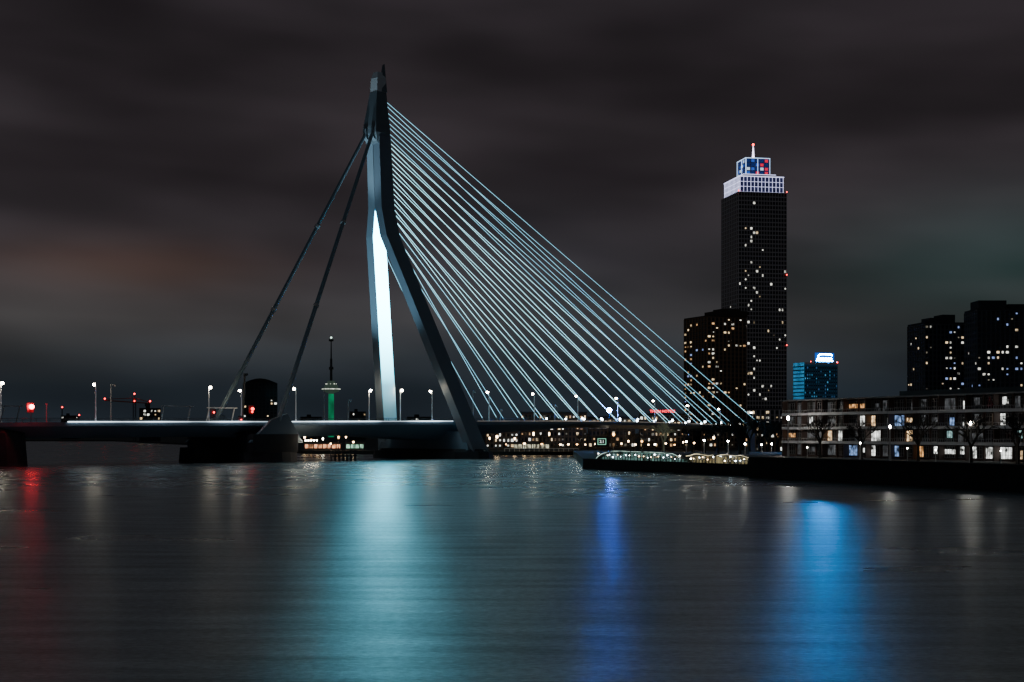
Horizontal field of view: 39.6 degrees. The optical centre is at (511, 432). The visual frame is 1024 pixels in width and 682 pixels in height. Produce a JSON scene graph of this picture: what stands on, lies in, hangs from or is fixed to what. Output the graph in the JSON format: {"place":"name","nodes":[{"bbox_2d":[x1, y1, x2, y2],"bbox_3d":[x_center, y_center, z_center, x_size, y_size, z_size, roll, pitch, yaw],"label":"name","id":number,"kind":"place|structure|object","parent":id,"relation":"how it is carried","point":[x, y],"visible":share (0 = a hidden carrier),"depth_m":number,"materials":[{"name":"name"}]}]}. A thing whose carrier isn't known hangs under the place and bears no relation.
{"place":"outdoors","nodes":[
{"label":"outdoors","id":0,"kind":"place"},
{"bbox_2d":[61,413,77,438],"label":"distant building","id":1,"kind":"structure","parent":0,"point":[67,416],"depth_m":1703.31,"materials":[{"name":"black glass"}]},
{"bbox_2d":[139,406,160,440],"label":"distant building","id":2,"kind":"structure","parent":0,"point":[147,413],"depth_m":1302.53,"materials":[{"name":"black glass"}]},
{"bbox_2d":[243,378,276,419],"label":"office building","id":3,"kind":"structure","parent":0,"point":[261,395],"depth_m":1503.41,"materials":[{"name":"black glass"}]},
{"bbox_2d":[244,384,276,419],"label":"unlit windows","id":4,"kind":"structure","parent":3,"relation":"in","point":[247,384],"depth_m":1503.26,"materials":[{"name":"black glass"}]},
{"bbox_2d":[300,415,321,439],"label":"distant building","id":5,"kind":"structure","parent":0,"point":[308,418],"depth_m":1602.01,"materials":[{"name":"black glass"}]},
{"bbox_2d":[322,337,339,436],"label":"observation tower","id":6,"kind":"structure","parent":0,"point":[330,388],"depth_m":2495.88,"materials":[{"name":"green concrete"}]},
{"bbox_2d":[349,409,365,440],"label":"distant building","id":7,"kind":"structure","parent":0,"point":[355,415],"depth_m":1400.89,"materials":[{"name":"black glass"}]},
{"bbox_2d":[25,434,747,454],"bbox_3d":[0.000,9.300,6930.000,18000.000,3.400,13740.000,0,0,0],"label":"ground","id":8,"kind":"structure","parent":0,"point":[371,445],"depth_m":689.58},
{"bbox_2d":[104,393,150,441],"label":"tower crane","id":9,"kind":"object","parent":8,"relation":"on","point":[135,402],"visible":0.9,"depth_m":1199.66,"materials":[{"name":"metal"}]},
{"bbox_2d":[305,442,342,449],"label":"kiosk","id":10,"kind":"object","parent":8,"relation":"on","point":[321,445],"visible":0.9,"depth_m":630.00,"materials":[{"name":"glass"}]},
{"bbox_2d":[345,442,365,449],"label":"kiosk","id":11,"kind":"object","parent":8,"relation":"on","point":[357,445],"visible":1,"depth_m":630.00,"materials":[{"name":"glass"}]},
{"bbox_2d":[0,64,753,466],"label":"cable stayed bridge","id":12,"kind":"structure","parent":8,"relation":"on","point":[222,438],"depth_m":489.42,"materials":[{"name":"metal"}]},
{"bbox_2d":[0,405,23,422],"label":"barrier gantry","id":13,"kind":"object","parent":12,"relation":"on","point":[10,406],"visible":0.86,"depth_m":387.54,"materials":[{"name":"grey metal"}]},
{"bbox_2d":[27,403,33,412],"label":"traffic signal","id":14,"kind":"object","parent":12,"relation":"attached to","point":[30,407],"visible":1,"depth_m":382.65,"materials":[{"name":"metal"}]},
{"bbox_2d":[161,405,193,420],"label":"barrier gantry","id":15,"kind":"object","parent":12,"relation":"on","point":[176,406],"visible":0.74,"depth_m":420.34,"materials":[{"name":"grey metal"}]},
{"bbox_2d":[210,409,215,420],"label":"traffic signal","id":16,"kind":"object","parent":12,"relation":"on","point":[213,413],"visible":1,"depth_m":427.91,"materials":[{"name":"metal"}]},
{"bbox_2d":[206,407,237,420],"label":"barrier gantry","id":17,"kind":"object","parent":12,"relation":"on","point":[220,407],"visible":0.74,"depth_m":430.68,"materials":[{"name":"white metal"}]},
{"bbox_2d":[242,373,247,415],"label":"service post","id":18,"kind":"object","parent":12,"relation":"on","point":[245,375],"visible":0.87,"depth_m":465.83,"materials":[{"name":"metal"}]},
{"bbox_2d":[485,431,517,448],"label":"apartment block","id":19,"kind":"structure","parent":8,"relation":"on","point":[501,440],"depth_m":650.18,"materials":[{"name":"brick"}]},
{"bbox_2d":[512,442,550,449],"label":"pavilion","id":20,"kind":"object","parent":8,"relation":"on","point":[529,445],"visible":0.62,"depth_m":630.00,"materials":[{"name":"glass"}]},
{"bbox_2d":[504,448,578,451],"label":"waterside railing","id":21,"kind":"object","parent":8,"relation":"on","point":[540,448],"visible":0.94,"depth_m":577.93,"materials":[{"name":"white metal"}]},
{"bbox_2d":[520,412,587,448],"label":"apartment block","id":22,"kind":"structure","parent":8,"relation":"on","point":[564,437],"depth_m":665.12,"materials":[{"name":"brick"}]},
{"bbox_2d":[521,415,585,446],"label":"building windows","id":23,"kind":"structure","parent":22,"relation":"in","point":[555,433],"depth_m":665.11,"materials":[{"name":"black glass"}]},
{"bbox_2d":[575,431,587,449],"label":"bare tree","id":24,"kind":"object","parent":8,"relation":"on","point":[578,435],"visible":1,"depth_m":599.36,"materials":[{"name":"brown plant"}]},
{"bbox_2d":[587,416,635,448],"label":"apartment block","id":25,"kind":"structure","parent":8,"relation":"on","point":[622,436],"depth_m":671.49,"materials":[{"name":"brick"}]},
{"bbox_2d":[589,420,633,445],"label":"unlit windows","id":26,"kind":"structure","parent":25,"relation":"in","point":[621,433],"depth_m":671.48,"materials":[{"name":"black glass"}]},
{"bbox_2d":[679,428,702,451],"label":"bare tree","id":27,"kind":"object","parent":8,"relation":"on","point":[686,433],"visible":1,"depth_m":520.46,"materials":[{"name":"brown plant"}]},
{"bbox_2d":[699,423,715,452],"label":"bare tree","id":28,"kind":"object","parent":8,"relation":"on","point":[703,430],"visible":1,"depth_m":499.32,"materials":[{"name":"brown plant"}]},
{"bbox_2d":[703,420,729,453],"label":"bare tree","id":29,"kind":"object","parent":8,"relation":"on","point":[719,428],"visible":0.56,"depth_m":520.09,"materials":[{"name":"brown plant"}]},
{"bbox_2d":[697,420,751,447],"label":"apartment block","id":30,"kind":"structure","parent":8,"relation":"on","point":[723,442],"depth_m":698.66,"materials":[{"name":"brick"}]},
{"bbox_2d":[706,423,746,445],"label":"unlit windows","id":31,"kind":"structure","parent":30,"relation":"in","point":[706,423],"depth_m":698.57,"materials":[{"name":"black glass"}]},
{"bbox_2d":[712,420,743,453],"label":"bare tree","id":32,"kind":"object","parent":8,"relation":"on","point":[731,431],"visible":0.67,"depth_m":488.69,"materials":[{"name":"brown plant"}]},
{"bbox_2d":[724,415,750,453],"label":"bare tree","id":33,"kind":"object","parent":8,"relation":"on","point":[739,439],"visible":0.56,"depth_m":499.65,"materials":[{"name":"brown plant"}]},
{"bbox_2d":[730,417,760,453],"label":"bare tree","id":34,"kind":"object","parent":8,"relation":"on","point":[745,434],"visible":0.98,"depth_m":479.77,"materials":[{"name":"brown plant"}]},
{"bbox_2d":[747,416,771,451],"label":"bare tree","id":35,"kind":"object","parent":8,"relation":"on","point":[758,435],"visible":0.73,"depth_m":480.12,"materials":[{"name":"brown plant"}]},
{"bbox_2d":[746,422,781,452],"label":"apartment block","id":36,"kind":"structure","parent":8,"relation":"on","point":[754,443],"depth_m":520.69,"materials":[{"name":"brick"}]},
{"bbox_2d":[756,427,778,450],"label":"unlit windows","id":37,"kind":"structure","parent":36,"relation":"in","point":[767,435],"depth_m":520.53,"materials":[{"name":"black glass"}]},
{"bbox_2d":[756,420,781,451],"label":"bare tree","id":38,"kind":"object","parent":8,"relation":"on","point":[776,428],"visible":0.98,"depth_m":460.44,"materials":[{"name":"black plant"}]},
{"bbox_2d":[767,422,781,451],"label":"bare tree","id":39,"kind":"object","parent":8,"relation":"on","point":[774,434],"visible":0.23,"depth_m":470.44,"materials":[{"name":"black plant"}]},
{"bbox_2d":[793,353,837,399],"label":"office tower","id":40,"kind":"structure","parent":8,"relation":"on","point":[817,378],"depth_m":482.73,"materials":[{"name":"blue glass"}]},
{"bbox_2d":[805,367,836,396],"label":"unlit windows","id":41,"kind":"structure","parent":40,"relation":"in","point":[805,367],"depth_m":482.59,"materials":[{"name":"black glass"}]},
{"bbox_2d":[407,414,431,420],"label":"distant building","id":42,"kind":"structure","parent":0,"point":[416,417],"depth_m":1501.06,"materials":[{"name":"black glass"}]},
{"bbox_2d":[0,441,1023,681],"bbox_3d":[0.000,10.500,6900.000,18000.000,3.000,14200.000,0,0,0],"label":"river water","id":43,"kind":"structure","parent":0,"point":[134,562],"depth_m":90.99,"materials":[{"name":"liquid"}]},
{"bbox_2d":[330,450,356,460],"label":"fender dolphin","id":44,"kind":"object","parent":43,"relation":"in","point":[343,455],"visible":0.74,"depth_m":452.11,"materials":[{"name":"concrete"}]},
{"bbox_2d":[749,457,1023,491],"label":"quay wall","id":45,"kind":"structure","parent":43,"relation":"in","point":[984,476],"depth_m":242.23,"materials":[{"name":"concrete"}]},
{"bbox_2d":[0,0,1023,433],"label":"sky","id":46,"kind":"structure","parent":0,"point":[167,167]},
{"bbox_2d":[573,450,608,465],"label":"pier ground","id":47,"kind":"structure","parent":0,"point":[579,455],"depth_m":460.90,"materials":[{"name":"grey concrete"}]},
{"bbox_2d":[595,436,607,453],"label":"sign board","id":48,"kind":"object","parent":47,"relation":"on","point":[601,441],"visible":0.98,"depth_m":372.00,"materials":[{"name":"metal"}]},
{"bbox_2d":[597,451,648,459],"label":"pavilion","id":49,"kind":"structure","parent":47,"relation":"on","point":[621,455],"depth_m":350.69,"materials":[{"name":"green glass"}]},
{"bbox_2d":[602,453,632,459],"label":"window frame","id":50,"kind":"structure","parent":49,"relation":"in","point":[609,456],"depth_m":350.66,"materials":[{"name":"metal"}]},
{"bbox_2d":[651,422,675,450],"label":"bare tree","id":51,"kind":"object","parent":47,"relation":"on","point":[666,426],"visible":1,"depth_m":419.23,"materials":[{"name":"brown plant"}]},
{"bbox_2d":[583,459,748,475],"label":"pier wall","id":52,"kind":"structure","parent":47,"relation":"on","point":[690,467],"depth_m":321.81,"materials":[{"name":"concrete"}]},
{"bbox_2d":[638,410,688,448],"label":"hotel building","id":53,"kind":"structure","parent":0,"point":[650,437],"depth_m":679.12,"materials":[{"name":"brick"}]},
{"bbox_2d":[640,417,686,445],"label":"unlit windows","id":54,"kind":"structure","parent":53,"relation":"in","point":[641,434],"depth_m":679.06,"materials":[{"name":"black glass"}]},
{"bbox_2d":[631,451,708,461],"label":"pavilion","id":55,"kind":"structure","parent":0,"point":[670,456],"depth_m":333.32,"materials":[{"name":"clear glass"}]},
{"bbox_2d":[636,453,682,461],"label":"window frame","id":56,"kind":"structure","parent":55,"relation":"in","point":[643,454],"depth_m":332.89,"materials":[{"name":"metal"}]},
{"bbox_2d":[686,454,737,462],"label":"pavilion","id":57,"kind":"structure","parent":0,"point":[707,458],"depth_m":316.78,"materials":[{"name":"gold glass"}]},
{"bbox_2d":[692,456,715,462],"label":"window frame","id":58,"kind":"structure","parent":57,"relation":"in","point":[698,459],"depth_m":316.10,"materials":[{"name":"metal"}]},
{"bbox_2d":[684,309,747,444],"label":"apartment tower","id":59,"kind":"structure","parent":0,"point":[715,347],"depth_m":907.29,"materials":[{"name":"brick"}]},
{"bbox_2d":[685,318,705,439],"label":"unlit windows","id":60,"kind":"structure","parent":59,"relation":"in","point":[705,318],"depth_m":911.99,"materials":[{"name":"black glass"}]},
{"bbox_2d":[708,318,745,418],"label":"unlit windows","id":61,"kind":"structure","parent":59,"relation":"in","point":[708,318],"depth_m":907.33,"materials":[{"name":"black glass"}]},
{"bbox_2d":[717,454,786,463],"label":"pavilion","id":62,"kind":"structure","parent":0,"point":[737,459],"depth_m":305.10,"materials":[{"name":"gold glass"}]},
{"bbox_2d":[721,456,748,463],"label":"window frame","id":63,"kind":"structure","parent":62,"relation":"in","point":[730,460],"depth_m":306.15,"materials":[{"name":"metal"}]},
{"bbox_2d":[721,143,786,407],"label":"skyscraper","id":64,"kind":"structure","parent":0,"point":[754,242],"depth_m":1009.39,"materials":[{"name":"black glass"}]},
{"bbox_2d":[722,193,737,308],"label":"unlit windows","id":65,"kind":"structure","parent":64,"relation":"in","point":[737,193],"depth_m":1021.14,"materials":[{"name":"black glass"}]},
{"bbox_2d":[739,193,785,407],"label":"unlit windows","id":66,"kind":"structure","parent":64,"relation":"in","point":[739,193],"depth_m":1008.75,"materials":[{"name":"black glass"}]},
{"bbox_2d":[747,408,781,421],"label":"podium block","id":67,"kind":"structure","parent":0,"point":[773,414],"depth_m":951.29,"materials":[{"name":"black glass"}]},
{"bbox_2d":[747,411,781,418],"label":"unlit windows","id":68,"kind":"structure","parent":67,"relation":"in","point":[758,412],"depth_m":951.11,"materials":[{"name":"black glass"}]},
{"bbox_2d":[749,452,1023,463],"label":"quay ground","id":69,"kind":"structure","parent":0,"point":[780,454],"depth_m":298.58,"materials":[{"name":"grey concrete"}]},
{"bbox_2d":[786,415,789,456],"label":"quay lamp","id":70,"kind":"object","parent":69,"relation":"on","point":[788,437],"visible":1,"depth_m":329.86,"materials":[{"name":"grey metal"}]},
{"bbox_2d":[799,417,835,457],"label":"bare tree","id":71,"kind":"object","parent":69,"relation":"on","point":[819,422],"visible":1,"depth_m":317.35,"materials":[{"name":"black plant"}]},
{"bbox_2d":[845,420,877,458],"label":"bare tree","id":72,"kind":"object","parent":69,"relation":"on","point":[858,431],"visible":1,"depth_m":299.66,"materials":[{"name":"black plant"}]},
{"bbox_2d":[888,424,891,459],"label":"quay lamp","id":73,"kind":"object","parent":69,"relation":"on","point":[889,441],"visible":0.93,"depth_m":284.88,"materials":[{"name":"metal"}]},
{"bbox_2d":[779,386,1023,461],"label":"apartment block","id":74,"kind":"structure","parent":69,"relation":"on","point":[943,408],"depth_m":303.15,"materials":[{"name":"metal"}]},
{"bbox_2d":[807,444,814,454],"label":"window","id":75,"kind":"structure","parent":74,"relation":"in","point":[811,448],"depth_m":336.08,"materials":[{"name":"glass"}]},
{"bbox_2d":[828,445,835,454],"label":"window","id":76,"kind":"structure","parent":74,"relation":"in","point":[831,448],"depth_m":328.65,"materials":[{"name":"glass"}]},
{"bbox_2d":[828,430,835,440],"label":"window","id":77,"kind":"structure","parent":74,"relation":"in","point":[830,432],"depth_m":329.09,"materials":[{"name":"glass"}]},
{"bbox_2d":[849,445,856,455],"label":"window","id":78,"kind":"structure","parent":74,"relation":"in","point":[852,448],"depth_m":321.43,"materials":[{"name":"glass"}]},
{"bbox_2d":[849,401,856,411],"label":"window","id":79,"kind":"structure","parent":74,"relation":"in","point":[851,406],"depth_m":321.55,"materials":[{"name":"glass"}]},
{"bbox_2d":[871,445,879,455],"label":"window","id":80,"kind":"structure","parent":74,"relation":"in","point":[873,447],"depth_m":314.48,"materials":[{"name":"glass"}]},
{"bbox_2d":[871,430,879,440],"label":"window","id":81,"kind":"structure","parent":74,"relation":"in","point":[876,434],"depth_m":314.02,"materials":[{"name":"glass"}]},
{"bbox_2d":[871,415,879,425],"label":"window","id":82,"kind":"structure","parent":74,"relation":"in","point":[873,417],"depth_m":314.48,"materials":[{"name":"glass"}]},
{"bbox_2d":[883,445,887,455],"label":"window","id":83,"kind":"structure","parent":74,"relation":"in","point":[885,447],"depth_m":310.97,"materials":[{"name":"glass"}]},
{"bbox_2d":[894,446,903,456],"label":"window","id":84,"kind":"structure","parent":74,"relation":"in","point":[896,448],"depth_m":307.27,"materials":[{"name":"glass"}]},
{"bbox_2d":[894,430,903,440],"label":"window","id":85,"kind":"structure","parent":74,"relation":"in","point":[899,435],"depth_m":306.68,"materials":[{"name":"black glass"}]},
{"bbox_2d":[894,415,903,425],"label":"window","id":86,"kind":"structure","parent":74,"relation":"in","point":[896,417],"depth_m":306.68,"materials":[{"name":"glass"}]},
{"bbox_2d":[894,400,903,410],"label":"window","id":87,"kind":"structure","parent":74,"relation":"in","point":[896,402],"depth_m":307.20,"materials":[{"name":"black glass"}]},
{"bbox_2d":[919,399,928,409],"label":"window","id":88,"kind":"structure","parent":74,"relation":"in","point":[923,401],"depth_m":299.57,"materials":[{"name":"glass"}]},
{"bbox_2d":[920,446,928,456],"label":"window","id":89,"kind":"structure","parent":74,"relation":"in","point":[922,453],"depth_m":299.86,"materials":[{"name":"glass"}]},
{"bbox_2d":[932,398,937,409],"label":"window","id":90,"kind":"structure","parent":74,"relation":"in","point":[934,401],"depth_m":296.37,"materials":[{"name":"black glass"}]},
{"bbox_2d":[945,446,954,457],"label":"window","id":91,"kind":"structure","parent":74,"relation":"in","point":[949,451],"depth_m":292.06,"materials":[{"name":"glass"}]},
{"bbox_2d":[945,430,954,441],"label":"window","id":92,"kind":"structure","parent":74,"relation":"in","point":[948,433],"depth_m":292.20,"materials":[{"name":"glass"}]},
{"bbox_2d":[945,414,954,425],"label":"window","id":93,"kind":"structure","parent":74,"relation":"in","point":[951,419],"depth_m":291.63,"materials":[{"name":"glass"}]},
{"bbox_2d":[945,398,954,409],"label":"window","id":94,"kind":"structure","parent":74,"relation":"in","point":[949,402],"depth_m":292.20,"materials":[{"name":"glass"}]},
{"bbox_2d":[972,397,981,408],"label":"window","id":95,"kind":"structure","parent":74,"relation":"in","point":[976,400],"depth_m":284.95,"materials":[{"name":"glass"}]},
{"bbox_2d":[972,430,982,441],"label":"window","id":96,"kind":"structure","parent":74,"relation":"in","point":[973,434],"depth_m":285.16,"materials":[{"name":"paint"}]},
{"bbox_2d":[973,447,982,458],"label":"window","id":97,"kind":"structure","parent":74,"relation":"in","point":[975,449],"depth_m":285.09,"materials":[{"name":"glass"}]},
{"bbox_2d":[986,447,992,458],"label":"window","id":98,"kind":"structure","parent":74,"relation":"in","point":[989,450],"depth_m":281.49,"materials":[{"name":"glass"}]},
{"bbox_2d":[986,397,992,408],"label":"window","id":99,"kind":"structure","parent":74,"relation":"in","point":[989,400],"depth_m":281.56,"materials":[{"name":"black glass"}]},
{"bbox_2d":[1000,396,1010,408],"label":"window","id":100,"kind":"structure","parent":74,"relation":"in","point":[1004,399],"depth_m":277.74,"materials":[{"name":"glass"}]},
{"bbox_2d":[1000,447,1011,458],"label":"window","id":101,"kind":"structure","parent":74,"relation":"in","point":[1005,452],"depth_m":277.26,"materials":[{"name":"glass"}]},
{"bbox_2d":[1015,396,1020,407],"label":"window","id":102,"kind":"structure","parent":74,"relation":"in","point":[1017,398],"depth_m":274.37,"materials":[{"name":"glass"}]},
{"bbox_2d":[891,413,937,460],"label":"bare tree","id":103,"kind":"object","parent":69,"relation":"on","point":[918,424],"visible":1,"depth_m":261.74,"materials":[{"name":"black plant"}]},
{"bbox_2d":[944,414,995,462],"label":"bare tree","id":104,"kind":"object","parent":69,"relation":"on","point":[977,423],"visible":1,"depth_m":249.82,"materials":[{"name":"black plant"}]},
{"bbox_2d":[991,412,1023,463],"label":"bare tree","id":105,"kind":"object","parent":69,"relation":"on","point":[1017,433],"visible":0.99,"depth_m":239.75,"materials":[{"name":"black plant"}]},
{"bbox_2d":[907,315,963,390],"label":"apartment tower","id":106,"kind":"structure","parent":0,"point":[935,352],"depth_m":641.88,"materials":[{"name":"concrete"}]},
{"bbox_2d":[908,326,923,390],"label":"unlit windows","id":107,"kind":"structure","parent":106,"relation":"in","point":[920,326],"depth_m":649.39,"materials":[{"name":"black glass"}]},
{"bbox_2d":[926,326,963,389],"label":"unlit windows","id":108,"kind":"structure","parent":106,"relation":"in","point":[934,326],"depth_m":641.35,"materials":[{"name":"black glass"}]},
{"bbox_2d":[964,300,1023,388],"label":"apartment tower","id":109,"kind":"structure","parent":0,"point":[993,343],"depth_m":609.97,"materials":[{"name":"concrete"}]},
{"bbox_2d":[966,313,975,387],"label":"unlit windows","id":110,"kind":"structure","parent":109,"relation":"in","point":[975,313],"depth_m":621.32,"materials":[{"name":"black glass"}]},
{"bbox_2d":[978,312,1022,385],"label":"unlit windows","id":111,"kind":"structure","parent":109,"relation":"in","point":[979,324],"depth_m":609.90,"materials":[{"name":"black glass"}]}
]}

